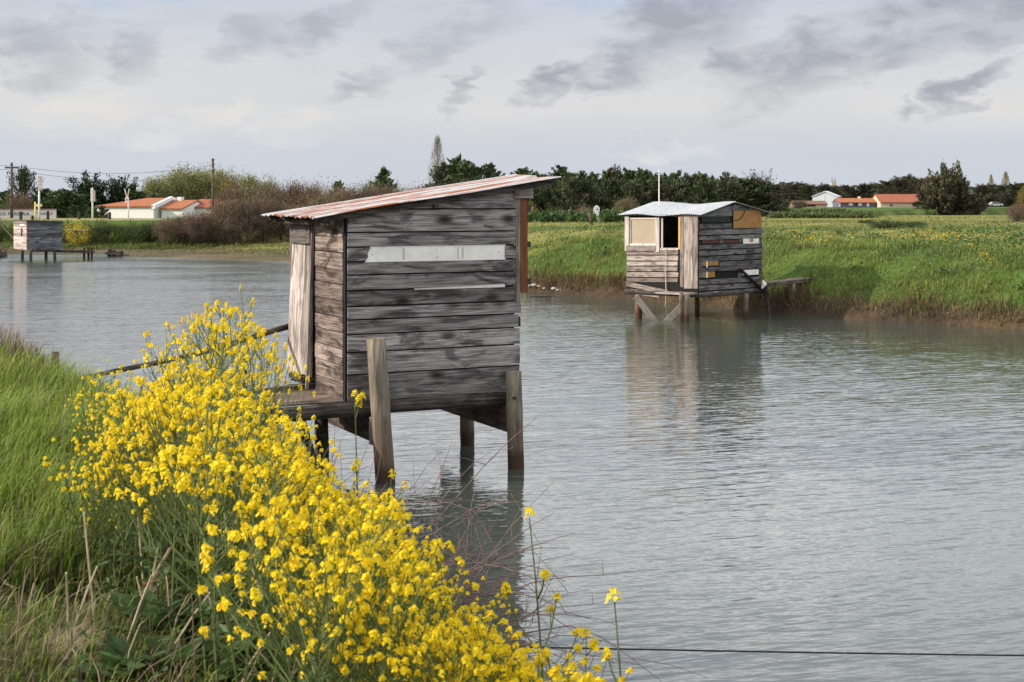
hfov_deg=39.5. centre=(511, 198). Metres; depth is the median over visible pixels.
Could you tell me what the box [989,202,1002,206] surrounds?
parked car
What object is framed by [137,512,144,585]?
cut stalk
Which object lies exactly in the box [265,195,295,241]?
tamarisk shrub
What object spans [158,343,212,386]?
mustard plant
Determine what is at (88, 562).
cut stalk
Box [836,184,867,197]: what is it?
cypress tree
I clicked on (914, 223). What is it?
shrub
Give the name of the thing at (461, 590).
mustard plant
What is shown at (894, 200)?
house
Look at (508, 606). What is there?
dry bramble
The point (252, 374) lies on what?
mustard plant
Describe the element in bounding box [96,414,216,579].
mustard plant
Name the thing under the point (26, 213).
lettered wall
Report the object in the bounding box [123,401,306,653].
mustard plant
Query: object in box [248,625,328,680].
broadleaf weed
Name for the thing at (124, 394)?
mustard plant
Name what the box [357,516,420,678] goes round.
mustard plant
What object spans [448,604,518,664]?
mustard plant
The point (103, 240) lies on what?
dike grass
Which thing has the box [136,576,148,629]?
cut stalk
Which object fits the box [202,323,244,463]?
mustard plant
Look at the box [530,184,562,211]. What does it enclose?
cypress tree
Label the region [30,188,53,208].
cypress tree
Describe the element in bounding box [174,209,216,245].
tamarisk shrub
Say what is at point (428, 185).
cypress tree
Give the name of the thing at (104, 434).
mustard plant
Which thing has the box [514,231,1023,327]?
bank grass
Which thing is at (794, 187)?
cypress tree
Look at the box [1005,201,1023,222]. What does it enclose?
shrub
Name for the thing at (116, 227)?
shrub
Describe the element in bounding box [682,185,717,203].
cypress tree
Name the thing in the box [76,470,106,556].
mustard plant
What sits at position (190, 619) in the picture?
cut stalk
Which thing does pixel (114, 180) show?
overhead wire
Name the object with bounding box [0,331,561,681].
bank grass
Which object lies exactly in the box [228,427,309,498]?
mustard plant
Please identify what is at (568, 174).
cypress tree
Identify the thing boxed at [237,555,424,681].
mustard plant
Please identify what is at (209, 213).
tamarisk shrub
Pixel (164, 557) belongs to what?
cut stalk
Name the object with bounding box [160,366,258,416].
mustard plant
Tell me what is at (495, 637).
mustard plant
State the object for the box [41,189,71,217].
cypress tree
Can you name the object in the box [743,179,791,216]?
tree
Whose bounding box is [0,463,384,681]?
dead stalks
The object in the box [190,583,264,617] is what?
broadleaf weed
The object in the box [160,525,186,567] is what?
cut stalk
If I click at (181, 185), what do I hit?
willow tree
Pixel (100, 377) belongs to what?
mustard plant
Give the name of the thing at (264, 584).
mustard plant
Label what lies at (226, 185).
willow tree
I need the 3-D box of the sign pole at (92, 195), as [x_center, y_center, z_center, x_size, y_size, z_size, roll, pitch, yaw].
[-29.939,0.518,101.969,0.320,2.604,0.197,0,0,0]
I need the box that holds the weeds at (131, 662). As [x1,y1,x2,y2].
[50,422,455,681]
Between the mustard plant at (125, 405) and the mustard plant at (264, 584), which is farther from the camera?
the mustard plant at (125, 405)
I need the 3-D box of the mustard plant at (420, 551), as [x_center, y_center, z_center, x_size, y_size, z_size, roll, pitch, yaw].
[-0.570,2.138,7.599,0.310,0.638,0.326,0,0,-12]
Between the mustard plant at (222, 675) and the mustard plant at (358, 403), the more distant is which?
the mustard plant at (358, 403)
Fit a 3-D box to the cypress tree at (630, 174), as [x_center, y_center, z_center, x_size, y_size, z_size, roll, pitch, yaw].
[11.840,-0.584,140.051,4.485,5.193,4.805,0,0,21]
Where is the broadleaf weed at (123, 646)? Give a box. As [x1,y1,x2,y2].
[62,633,167,681]
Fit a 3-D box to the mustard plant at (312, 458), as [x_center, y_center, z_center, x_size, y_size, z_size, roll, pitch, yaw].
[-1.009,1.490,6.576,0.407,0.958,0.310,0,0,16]
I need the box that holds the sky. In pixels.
[0,0,1023,199]
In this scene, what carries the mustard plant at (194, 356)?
on the ground at (904, 213)
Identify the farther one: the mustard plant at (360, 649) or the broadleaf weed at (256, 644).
the broadleaf weed at (256, 644)
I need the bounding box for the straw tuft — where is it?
[31,617,124,662]
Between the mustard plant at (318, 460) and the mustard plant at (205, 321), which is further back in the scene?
the mustard plant at (205, 321)
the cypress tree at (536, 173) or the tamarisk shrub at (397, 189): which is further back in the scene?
the cypress tree at (536, 173)
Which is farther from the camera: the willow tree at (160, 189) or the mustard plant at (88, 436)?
the willow tree at (160, 189)
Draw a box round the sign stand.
[34,202,41,218]
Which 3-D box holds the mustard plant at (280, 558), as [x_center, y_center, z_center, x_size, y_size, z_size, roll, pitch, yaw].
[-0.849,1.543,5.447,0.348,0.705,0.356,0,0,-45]
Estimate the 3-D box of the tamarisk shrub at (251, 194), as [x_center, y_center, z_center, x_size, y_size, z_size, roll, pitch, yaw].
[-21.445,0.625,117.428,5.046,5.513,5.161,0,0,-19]
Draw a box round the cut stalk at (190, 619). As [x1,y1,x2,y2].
[174,587,213,642]
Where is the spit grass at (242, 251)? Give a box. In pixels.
[87,235,289,256]
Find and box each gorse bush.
[63,219,90,245]
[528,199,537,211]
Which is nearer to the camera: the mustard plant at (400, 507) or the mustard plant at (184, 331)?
the mustard plant at (400, 507)
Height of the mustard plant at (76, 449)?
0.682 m
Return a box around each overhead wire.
[0,165,210,173]
[0,169,207,180]
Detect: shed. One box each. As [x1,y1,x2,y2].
[789,201,827,206]
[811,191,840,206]
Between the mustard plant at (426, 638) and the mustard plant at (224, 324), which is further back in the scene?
the mustard plant at (224, 324)
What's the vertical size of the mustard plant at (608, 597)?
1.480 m
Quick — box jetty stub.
[104,249,123,256]
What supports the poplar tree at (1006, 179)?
on the ground at (904, 213)
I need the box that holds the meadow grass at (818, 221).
[528,215,1023,244]
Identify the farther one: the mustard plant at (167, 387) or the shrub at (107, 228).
the shrub at (107, 228)
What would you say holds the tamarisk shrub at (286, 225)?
on the ground at (904, 213)
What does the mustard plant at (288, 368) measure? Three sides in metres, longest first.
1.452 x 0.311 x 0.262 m
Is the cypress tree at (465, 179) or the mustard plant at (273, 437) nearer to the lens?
the mustard plant at (273, 437)
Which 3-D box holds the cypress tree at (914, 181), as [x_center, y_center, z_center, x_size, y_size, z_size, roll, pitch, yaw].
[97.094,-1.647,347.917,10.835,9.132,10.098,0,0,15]
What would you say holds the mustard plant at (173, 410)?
on the ground at (904, 213)
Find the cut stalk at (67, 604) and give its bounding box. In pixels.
[65,572,69,657]
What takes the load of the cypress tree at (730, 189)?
on the ground at (904, 213)
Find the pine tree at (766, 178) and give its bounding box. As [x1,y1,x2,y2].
[735,168,787,204]
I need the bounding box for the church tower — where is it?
[830,179,835,188]
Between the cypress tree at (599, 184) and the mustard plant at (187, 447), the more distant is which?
the cypress tree at (599, 184)
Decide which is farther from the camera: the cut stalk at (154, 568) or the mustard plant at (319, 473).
the mustard plant at (319, 473)
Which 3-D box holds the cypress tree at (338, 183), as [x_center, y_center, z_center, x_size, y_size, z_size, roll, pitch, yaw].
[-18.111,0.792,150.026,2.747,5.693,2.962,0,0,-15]
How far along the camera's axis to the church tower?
699.56 m
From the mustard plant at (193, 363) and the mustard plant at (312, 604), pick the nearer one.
the mustard plant at (312, 604)
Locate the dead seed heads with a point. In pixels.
(16, 337)
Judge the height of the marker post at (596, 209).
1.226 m
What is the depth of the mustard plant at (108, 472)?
5.79 m
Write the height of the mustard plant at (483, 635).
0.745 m
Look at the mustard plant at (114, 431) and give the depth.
6.01 m
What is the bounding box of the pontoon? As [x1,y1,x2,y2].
[0,249,7,257]
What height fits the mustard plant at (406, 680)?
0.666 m
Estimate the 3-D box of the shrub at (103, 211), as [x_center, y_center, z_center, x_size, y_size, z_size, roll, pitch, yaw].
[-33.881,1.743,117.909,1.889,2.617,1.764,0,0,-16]
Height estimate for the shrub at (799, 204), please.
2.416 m
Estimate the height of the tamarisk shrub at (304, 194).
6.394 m
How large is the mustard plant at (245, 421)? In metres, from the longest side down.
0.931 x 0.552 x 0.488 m
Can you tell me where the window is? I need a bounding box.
[625,217,659,251]
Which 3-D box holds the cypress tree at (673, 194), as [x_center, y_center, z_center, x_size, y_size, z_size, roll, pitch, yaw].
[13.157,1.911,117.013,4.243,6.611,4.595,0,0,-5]
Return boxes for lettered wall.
[0,209,56,217]
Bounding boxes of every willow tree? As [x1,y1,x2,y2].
[138,170,178,197]
[157,164,191,199]
[167,159,215,199]
[190,160,224,198]
[199,159,239,194]
[216,165,241,198]
[231,165,265,193]
[248,174,282,194]
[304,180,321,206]
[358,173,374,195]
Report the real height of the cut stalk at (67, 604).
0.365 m
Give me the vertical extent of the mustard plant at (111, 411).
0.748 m
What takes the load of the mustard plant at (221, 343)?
on the ground at (904, 213)
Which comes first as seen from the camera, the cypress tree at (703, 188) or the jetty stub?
the jetty stub
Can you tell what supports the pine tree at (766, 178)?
on the ground at (904, 213)
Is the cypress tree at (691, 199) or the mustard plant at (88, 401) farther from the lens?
the cypress tree at (691, 199)
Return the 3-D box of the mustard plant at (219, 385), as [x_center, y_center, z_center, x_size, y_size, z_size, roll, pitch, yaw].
[-1.354,1.296,6.187,0.466,1.101,0.470,0,0,35]
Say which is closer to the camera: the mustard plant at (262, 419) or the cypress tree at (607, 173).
the mustard plant at (262, 419)
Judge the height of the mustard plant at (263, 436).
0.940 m
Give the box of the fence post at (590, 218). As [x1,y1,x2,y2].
[588,212,592,223]
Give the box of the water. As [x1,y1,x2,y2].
[0,252,1023,681]
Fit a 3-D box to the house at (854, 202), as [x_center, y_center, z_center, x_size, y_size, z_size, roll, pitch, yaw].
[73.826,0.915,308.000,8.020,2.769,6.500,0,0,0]
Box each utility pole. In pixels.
[5,163,18,217]
[211,158,213,208]
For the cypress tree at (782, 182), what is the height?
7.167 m
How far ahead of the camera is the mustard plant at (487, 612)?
6.08 m
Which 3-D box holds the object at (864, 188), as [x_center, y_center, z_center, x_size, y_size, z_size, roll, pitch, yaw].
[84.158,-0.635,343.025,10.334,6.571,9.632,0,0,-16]
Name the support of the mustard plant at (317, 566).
on the ground at (904, 213)
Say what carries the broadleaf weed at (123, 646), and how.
on the ground at (904, 213)
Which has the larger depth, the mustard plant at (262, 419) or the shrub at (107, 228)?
the shrub at (107, 228)
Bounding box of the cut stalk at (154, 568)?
[150,548,158,591]
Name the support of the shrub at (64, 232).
on the ground at (904, 213)
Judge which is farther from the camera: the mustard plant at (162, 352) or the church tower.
the church tower
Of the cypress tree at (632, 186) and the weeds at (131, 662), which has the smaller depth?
the weeds at (131, 662)
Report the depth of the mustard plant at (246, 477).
4.92 m
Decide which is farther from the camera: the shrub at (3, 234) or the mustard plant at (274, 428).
the shrub at (3, 234)
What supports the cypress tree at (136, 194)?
on the ground at (904, 213)
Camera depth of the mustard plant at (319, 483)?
5.93 m
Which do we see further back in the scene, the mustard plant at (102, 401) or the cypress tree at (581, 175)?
the cypress tree at (581, 175)
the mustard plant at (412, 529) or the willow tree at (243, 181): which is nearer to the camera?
the mustard plant at (412, 529)
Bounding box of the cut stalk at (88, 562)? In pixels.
[83,511,95,619]
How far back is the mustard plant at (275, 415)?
6.76 m
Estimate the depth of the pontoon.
78.80 m
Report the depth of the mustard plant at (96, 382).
8.36 m
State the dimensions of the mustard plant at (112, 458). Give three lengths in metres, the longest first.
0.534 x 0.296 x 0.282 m
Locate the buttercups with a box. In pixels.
[775,216,1023,261]
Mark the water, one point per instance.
(754, 484)
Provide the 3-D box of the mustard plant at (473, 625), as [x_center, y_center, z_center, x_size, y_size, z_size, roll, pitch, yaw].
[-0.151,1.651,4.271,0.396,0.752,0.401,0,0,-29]
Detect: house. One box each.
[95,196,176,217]
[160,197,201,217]
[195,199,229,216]
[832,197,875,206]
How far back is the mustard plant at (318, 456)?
7.67 m
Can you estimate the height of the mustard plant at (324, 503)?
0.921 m
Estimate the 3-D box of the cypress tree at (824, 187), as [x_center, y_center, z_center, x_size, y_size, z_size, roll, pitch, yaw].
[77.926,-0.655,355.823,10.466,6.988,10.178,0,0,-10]
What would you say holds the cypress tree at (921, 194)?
on the ground at (904, 213)
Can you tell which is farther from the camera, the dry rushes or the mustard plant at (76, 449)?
the dry rushes
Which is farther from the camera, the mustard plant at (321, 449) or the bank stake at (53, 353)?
the bank stake at (53, 353)
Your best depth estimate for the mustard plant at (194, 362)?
10.48 m
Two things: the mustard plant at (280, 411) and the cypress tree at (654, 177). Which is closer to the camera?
the mustard plant at (280, 411)
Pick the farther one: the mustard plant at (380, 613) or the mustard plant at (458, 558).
the mustard plant at (458, 558)
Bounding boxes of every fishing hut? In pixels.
[0,218,94,260]
[78,174,560,483]
[618,169,812,321]
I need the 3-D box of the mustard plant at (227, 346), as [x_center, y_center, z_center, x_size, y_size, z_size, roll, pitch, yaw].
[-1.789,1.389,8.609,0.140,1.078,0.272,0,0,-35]
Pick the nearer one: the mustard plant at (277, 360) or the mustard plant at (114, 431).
the mustard plant at (114, 431)
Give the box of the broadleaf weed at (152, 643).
[130,631,239,681]
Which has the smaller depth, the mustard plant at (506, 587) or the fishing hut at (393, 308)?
the mustard plant at (506, 587)
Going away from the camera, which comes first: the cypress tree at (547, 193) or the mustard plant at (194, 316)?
the mustard plant at (194, 316)
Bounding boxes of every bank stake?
[51,351,58,366]
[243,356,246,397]
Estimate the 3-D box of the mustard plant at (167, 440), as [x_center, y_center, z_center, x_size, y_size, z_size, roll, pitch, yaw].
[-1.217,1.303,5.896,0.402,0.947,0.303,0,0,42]
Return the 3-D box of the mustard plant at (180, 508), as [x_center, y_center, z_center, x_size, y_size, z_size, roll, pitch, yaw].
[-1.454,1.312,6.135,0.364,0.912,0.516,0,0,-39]
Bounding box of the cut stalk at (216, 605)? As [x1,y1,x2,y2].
[216,557,218,633]
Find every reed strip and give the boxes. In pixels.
[528,207,626,221]
[767,207,879,217]
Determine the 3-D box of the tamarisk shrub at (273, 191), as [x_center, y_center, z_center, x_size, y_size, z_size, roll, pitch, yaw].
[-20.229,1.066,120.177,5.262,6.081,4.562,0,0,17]
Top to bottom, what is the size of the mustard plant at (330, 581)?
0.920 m
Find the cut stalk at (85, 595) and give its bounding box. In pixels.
[70,566,97,635]
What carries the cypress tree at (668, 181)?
on the ground at (904, 213)
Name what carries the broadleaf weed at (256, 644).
on the ground at (904, 213)
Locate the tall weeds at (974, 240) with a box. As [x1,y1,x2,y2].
[528,214,1023,288]
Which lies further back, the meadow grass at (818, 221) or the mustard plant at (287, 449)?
the meadow grass at (818, 221)
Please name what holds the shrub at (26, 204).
on the ground at (904, 213)
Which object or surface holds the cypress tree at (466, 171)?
on the ground at (904, 213)
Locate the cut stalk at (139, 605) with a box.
[126,575,152,641]
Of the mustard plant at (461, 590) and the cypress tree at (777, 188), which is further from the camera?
the cypress tree at (777, 188)
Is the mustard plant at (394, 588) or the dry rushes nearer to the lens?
the mustard plant at (394, 588)
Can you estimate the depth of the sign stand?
101.44 m
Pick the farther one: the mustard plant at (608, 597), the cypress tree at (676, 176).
the cypress tree at (676, 176)
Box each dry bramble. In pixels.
[301,438,484,590]
[307,428,427,593]
[307,447,707,681]
[331,443,489,573]
[353,481,639,677]
[362,418,596,643]
[366,445,576,639]
[446,480,635,657]
[453,548,621,681]
[460,545,583,659]
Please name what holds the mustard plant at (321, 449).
on the ground at (904, 213)
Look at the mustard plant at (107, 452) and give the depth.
5.82 m
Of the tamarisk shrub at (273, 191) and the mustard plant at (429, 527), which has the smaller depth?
the mustard plant at (429, 527)
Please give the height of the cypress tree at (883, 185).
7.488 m
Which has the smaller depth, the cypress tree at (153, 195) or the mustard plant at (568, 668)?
the mustard plant at (568, 668)
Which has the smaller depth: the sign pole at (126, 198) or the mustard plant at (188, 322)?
the mustard plant at (188, 322)
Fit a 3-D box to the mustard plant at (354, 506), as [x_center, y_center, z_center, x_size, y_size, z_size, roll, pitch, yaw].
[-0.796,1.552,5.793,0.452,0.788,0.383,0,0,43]
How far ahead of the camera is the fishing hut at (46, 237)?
75.69 m
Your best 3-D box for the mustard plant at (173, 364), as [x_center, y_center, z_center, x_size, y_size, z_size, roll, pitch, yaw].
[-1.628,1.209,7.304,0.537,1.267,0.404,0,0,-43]
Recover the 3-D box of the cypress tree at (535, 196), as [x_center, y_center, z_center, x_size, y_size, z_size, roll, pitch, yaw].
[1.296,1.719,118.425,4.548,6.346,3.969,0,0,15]
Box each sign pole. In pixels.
[38,176,41,218]
[91,188,94,218]
[124,188,129,218]
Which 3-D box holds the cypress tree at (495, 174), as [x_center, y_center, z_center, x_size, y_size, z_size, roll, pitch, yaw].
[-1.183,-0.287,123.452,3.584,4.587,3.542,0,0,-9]
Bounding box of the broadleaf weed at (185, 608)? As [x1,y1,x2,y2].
[159,591,243,636]
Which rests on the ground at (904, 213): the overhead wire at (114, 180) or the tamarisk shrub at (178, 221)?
the tamarisk shrub at (178, 221)
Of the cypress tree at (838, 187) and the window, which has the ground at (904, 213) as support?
the cypress tree at (838, 187)
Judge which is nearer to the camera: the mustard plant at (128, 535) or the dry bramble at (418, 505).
the mustard plant at (128, 535)
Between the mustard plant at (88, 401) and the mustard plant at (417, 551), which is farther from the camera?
the mustard plant at (88, 401)
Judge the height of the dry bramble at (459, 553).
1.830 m
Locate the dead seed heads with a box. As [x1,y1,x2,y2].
[0,319,86,392]
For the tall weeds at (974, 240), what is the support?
on the ground at (904, 213)
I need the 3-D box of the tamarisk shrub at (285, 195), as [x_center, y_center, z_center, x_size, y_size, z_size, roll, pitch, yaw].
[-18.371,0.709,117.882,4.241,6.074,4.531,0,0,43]
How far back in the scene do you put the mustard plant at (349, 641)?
4.08 m
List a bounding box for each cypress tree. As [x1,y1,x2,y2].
[0,164,43,208]
[0,190,15,204]
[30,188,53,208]
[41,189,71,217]
[54,188,86,213]
[56,193,101,217]
[62,169,121,211]
[89,174,138,202]
[121,190,147,199]
[146,193,159,197]
[332,180,344,199]
[368,165,396,192]
[418,183,436,188]
[427,162,456,187]
[433,180,450,186]
[445,153,463,181]
[448,159,480,182]
[452,178,467,183]
[467,162,493,180]
[482,162,496,176]
[490,170,504,177]
[514,166,532,174]
[514,182,545,211]
[524,170,545,193]
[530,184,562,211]
[538,173,561,192]
[548,164,567,189]
[552,175,587,211]
[556,166,580,203]
[556,182,576,208]
[572,175,604,211]
[575,170,599,185]
[578,177,604,206]
[588,171,601,183]
[590,177,619,211]
[599,176,629,212]
[600,164,625,183]
[601,167,618,190]
[609,179,642,209]
[623,166,636,182]
[631,179,651,199]
[634,167,652,193]
[638,179,669,205]
[649,170,663,180]
[656,176,675,200]
[662,182,695,203]
[668,169,694,196]
[673,178,691,201]
[680,171,699,197]
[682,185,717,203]
[694,171,710,190]
[696,179,727,203]
[709,174,724,185]
[715,176,736,198]
[715,182,734,201]
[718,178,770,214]
[719,171,737,184]
[730,177,777,204]
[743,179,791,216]
[770,184,791,211]
[774,184,788,203]
[777,181,794,198]
[780,181,810,202]
[794,184,820,200]
[815,183,841,193]
[832,185,843,194]
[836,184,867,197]
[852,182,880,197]
[859,182,882,197]
[872,180,893,193]
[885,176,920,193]
[901,174,920,193]
[911,176,931,208]
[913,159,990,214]
[913,176,925,185]
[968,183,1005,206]
[981,183,1006,206]
[994,183,1010,195]
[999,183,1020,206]
[1002,182,1023,206]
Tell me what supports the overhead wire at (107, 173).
attached to the utility pole at (11, 167)
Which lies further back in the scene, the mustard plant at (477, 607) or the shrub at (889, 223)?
the shrub at (889, 223)
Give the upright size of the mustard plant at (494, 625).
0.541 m
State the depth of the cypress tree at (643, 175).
122.69 m
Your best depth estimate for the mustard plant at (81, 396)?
8.55 m
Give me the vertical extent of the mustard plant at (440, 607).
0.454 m
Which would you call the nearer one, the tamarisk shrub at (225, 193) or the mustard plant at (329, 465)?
the mustard plant at (329, 465)
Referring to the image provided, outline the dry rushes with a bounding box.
[528,264,1023,322]
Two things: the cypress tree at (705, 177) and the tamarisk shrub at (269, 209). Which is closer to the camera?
the tamarisk shrub at (269, 209)
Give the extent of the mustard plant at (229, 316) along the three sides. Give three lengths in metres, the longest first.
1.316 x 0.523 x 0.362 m
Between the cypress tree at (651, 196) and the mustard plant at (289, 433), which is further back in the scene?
the cypress tree at (651, 196)
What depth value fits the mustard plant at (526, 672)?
4.09 m
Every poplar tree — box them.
[427,134,445,183]
[988,174,993,184]
[1001,171,1010,186]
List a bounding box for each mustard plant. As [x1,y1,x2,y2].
[43,435,99,571]
[61,450,123,589]
[64,385,99,422]
[72,391,93,441]
[72,428,127,504]
[72,447,147,593]
[72,456,147,607]
[73,410,106,465]
[75,376,114,467]
[76,376,108,461]
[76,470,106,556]
[80,492,117,569]
[83,424,116,467]
[83,439,177,591]
[88,387,129,453]
[89,410,177,580]
[89,444,137,530]
[93,359,129,428]
[94,443,156,494]
[95,387,190,596]
[95,425,193,591]
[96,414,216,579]
[100,424,151,525]
[102,403,135,538]
[103,376,169,575]
[107,393,145,457]
[107,471,147,565]
[108,393,226,591]
[110,369,149,439]
[112,397,170,426]
[113,443,256,681]
[114,412,181,508]
[123,381,217,449]
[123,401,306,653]
[124,367,272,553]
[127,383,234,626]
[129,402,227,595]
[130,385,250,608]
[131,377,215,444]
[131,454,306,681]
[131,455,174,601]
[133,310,247,444]
[133,323,198,398]
[137,422,273,627]
[141,329,164,389]
[146,489,178,577]
[150,377,195,408]
[154,363,199,508]
[154,371,227,427]
[155,431,232,599]
[158,332,194,384]
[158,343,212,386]
[159,329,229,383]
[159,385,253,681]
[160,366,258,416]
[160,387,304,680]
[160,408,280,582]
[163,446,242,598]
[165,321,206,455]
[165,403,246,571]
[167,311,270,452]
[174,337,207,382]
[177,438,321,681]
[178,343,204,385]
[179,313,228,391]
[180,404,264,587]
[185,309,220,385]
[188,317,274,430]
[188,407,277,580]
[193,335,244,407]
[195,316,230,441]
[196,420,285,590]
[197,484,386,681]
[199,519,374,681]
[201,341,230,382]
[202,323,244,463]
[203,378,262,500]
[203,419,306,617]
[204,300,256,407]
[204,375,268,429]
[208,450,381,681]
[213,438,306,681]
[214,324,230,397]
[214,389,284,487]
[220,465,350,676]
[221,494,354,676]
[221,578,390,681]
[223,438,336,680]
[224,301,249,447]
[225,479,328,671]
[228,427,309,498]
[228,507,332,649]
[232,321,295,441]
[232,415,298,518]
[232,492,443,681]
[233,340,261,437]
[233,398,282,438]
[233,426,322,461]
[235,342,290,433]
[237,507,391,678]
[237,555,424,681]
[238,423,321,498]
[239,282,261,435]
[239,368,282,428]
[240,466,313,670]
[240,489,314,670]
[240,496,339,681]
[243,325,286,439]
[246,337,302,458]
[248,462,333,574]
[249,496,362,681]
[251,438,320,466]
[252,340,289,420]
[252,421,340,503]
[254,527,424,681]
[255,437,301,478]
[257,532,385,677]
[259,342,315,481]
[259,491,391,673]
[260,439,325,491]
[262,488,401,681]
[265,470,324,619]
[265,508,326,637]
[268,471,318,589]
[269,518,403,678]
[270,524,383,681]
[272,595,403,681]
[275,406,317,464]
[279,477,359,522]
[280,548,353,670]
[283,545,441,681]
[287,496,419,681]
[287,528,394,680]
[291,579,413,681]
[292,476,375,545]
[292,591,428,681]
[294,512,428,681]
[295,490,367,521]
[296,489,358,536]
[303,525,454,681]
[307,461,333,496]
[309,530,479,677]
[314,490,405,597]
[317,513,447,681]
[324,508,400,675]
[325,559,452,681]
[328,390,369,514]
[334,597,472,681]
[343,489,393,527]
[351,550,432,650]
[355,631,482,681]
[355,633,478,681]
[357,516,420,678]
[360,528,419,675]
[360,626,489,681]
[363,619,468,681]
[366,469,408,535]
[369,540,457,675]
[372,553,428,654]
[372,557,441,644]
[374,592,462,679]
[375,569,488,654]
[375,609,523,681]
[383,538,424,562]
[389,548,474,635]
[389,617,493,681]
[391,589,505,673]
[396,525,433,561]
[396,540,435,582]
[399,577,466,625]
[400,614,527,681]
[401,600,447,666]
[406,631,476,681]
[407,637,501,678]
[409,622,538,681]
[417,653,530,681]
[420,660,493,681]
[421,594,458,625]
[436,618,524,681]
[437,605,510,654]
[444,654,536,680]
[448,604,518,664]
[454,576,517,679]
[456,639,513,680]
[457,614,509,645]
[464,650,625,681]
[490,669,549,681]
[500,505,583,681]
[507,642,633,681]
[516,663,601,681]
[530,655,567,681]
[548,666,594,681]
[565,626,600,681]
[601,587,622,681]
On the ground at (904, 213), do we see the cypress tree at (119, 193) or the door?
the cypress tree at (119, 193)
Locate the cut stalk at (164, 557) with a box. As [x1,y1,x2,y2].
[130,547,170,620]
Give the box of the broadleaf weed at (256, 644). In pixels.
[210,616,290,662]
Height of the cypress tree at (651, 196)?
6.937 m
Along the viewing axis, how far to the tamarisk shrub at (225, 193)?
117.25 m
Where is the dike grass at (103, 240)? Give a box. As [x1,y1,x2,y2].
[0,216,241,251]
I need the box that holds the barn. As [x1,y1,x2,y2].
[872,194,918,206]
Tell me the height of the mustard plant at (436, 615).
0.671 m
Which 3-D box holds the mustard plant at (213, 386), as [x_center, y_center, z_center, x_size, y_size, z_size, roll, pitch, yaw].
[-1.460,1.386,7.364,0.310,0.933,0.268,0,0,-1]
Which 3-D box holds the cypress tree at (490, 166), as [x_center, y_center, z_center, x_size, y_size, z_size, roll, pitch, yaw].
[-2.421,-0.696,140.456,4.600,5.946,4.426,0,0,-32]
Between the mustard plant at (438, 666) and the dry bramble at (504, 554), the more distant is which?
the dry bramble at (504, 554)
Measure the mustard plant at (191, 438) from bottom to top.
0.962 m
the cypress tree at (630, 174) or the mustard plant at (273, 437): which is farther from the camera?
the cypress tree at (630, 174)
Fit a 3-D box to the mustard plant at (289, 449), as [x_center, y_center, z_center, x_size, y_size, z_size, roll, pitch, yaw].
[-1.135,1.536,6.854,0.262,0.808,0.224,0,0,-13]
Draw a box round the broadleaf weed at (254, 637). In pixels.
[206,626,266,681]
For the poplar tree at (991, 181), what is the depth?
419.76 m
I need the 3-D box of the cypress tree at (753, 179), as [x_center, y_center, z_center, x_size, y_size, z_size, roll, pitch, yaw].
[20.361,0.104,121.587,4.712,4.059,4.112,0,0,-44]
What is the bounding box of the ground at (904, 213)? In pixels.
[0,201,1023,681]
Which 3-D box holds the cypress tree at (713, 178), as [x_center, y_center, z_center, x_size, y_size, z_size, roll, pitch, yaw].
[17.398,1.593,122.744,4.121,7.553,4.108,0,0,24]
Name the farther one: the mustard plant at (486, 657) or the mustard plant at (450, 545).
the mustard plant at (450, 545)
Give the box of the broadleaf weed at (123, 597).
[104,586,210,635]
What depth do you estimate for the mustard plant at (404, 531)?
5.22 m
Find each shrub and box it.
[0,198,20,208]
[0,225,12,241]
[2,188,37,208]
[62,224,77,241]
[66,204,82,217]
[71,225,99,244]
[84,207,101,217]
[90,224,111,239]
[95,222,121,238]
[96,205,108,217]
[106,222,129,240]
[116,220,140,242]
[128,222,159,243]
[143,221,167,238]
[151,214,180,243]
[164,213,191,242]
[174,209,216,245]
[195,203,226,242]
[205,178,255,217]
[207,191,254,243]
[225,189,271,244]
[231,176,281,208]
[244,192,284,243]
[254,175,287,208]
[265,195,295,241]
[267,179,308,207]
[278,201,309,238]
[282,174,328,208]
[305,177,340,205]
[317,176,360,204]
[342,174,383,199]
[365,182,402,196]
[382,176,413,209]
[402,176,438,209]
[575,200,592,211]
[613,194,639,211]
[788,199,808,208]
[851,219,876,223]
[863,218,913,228]
[902,220,929,227]
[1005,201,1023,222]
[1015,184,1023,207]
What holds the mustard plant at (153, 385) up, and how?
on the ground at (904, 213)
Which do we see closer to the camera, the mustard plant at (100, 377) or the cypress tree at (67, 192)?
the mustard plant at (100, 377)
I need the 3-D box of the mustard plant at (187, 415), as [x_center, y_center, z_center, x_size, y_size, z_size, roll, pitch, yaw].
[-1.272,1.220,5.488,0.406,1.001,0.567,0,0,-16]
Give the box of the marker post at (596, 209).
[593,205,599,215]
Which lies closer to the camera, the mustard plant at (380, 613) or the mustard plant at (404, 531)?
the mustard plant at (380, 613)
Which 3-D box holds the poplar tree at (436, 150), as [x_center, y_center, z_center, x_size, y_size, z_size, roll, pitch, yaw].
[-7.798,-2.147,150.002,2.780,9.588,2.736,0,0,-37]
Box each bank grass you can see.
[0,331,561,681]
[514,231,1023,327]
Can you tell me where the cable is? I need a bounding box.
[499,646,1023,655]

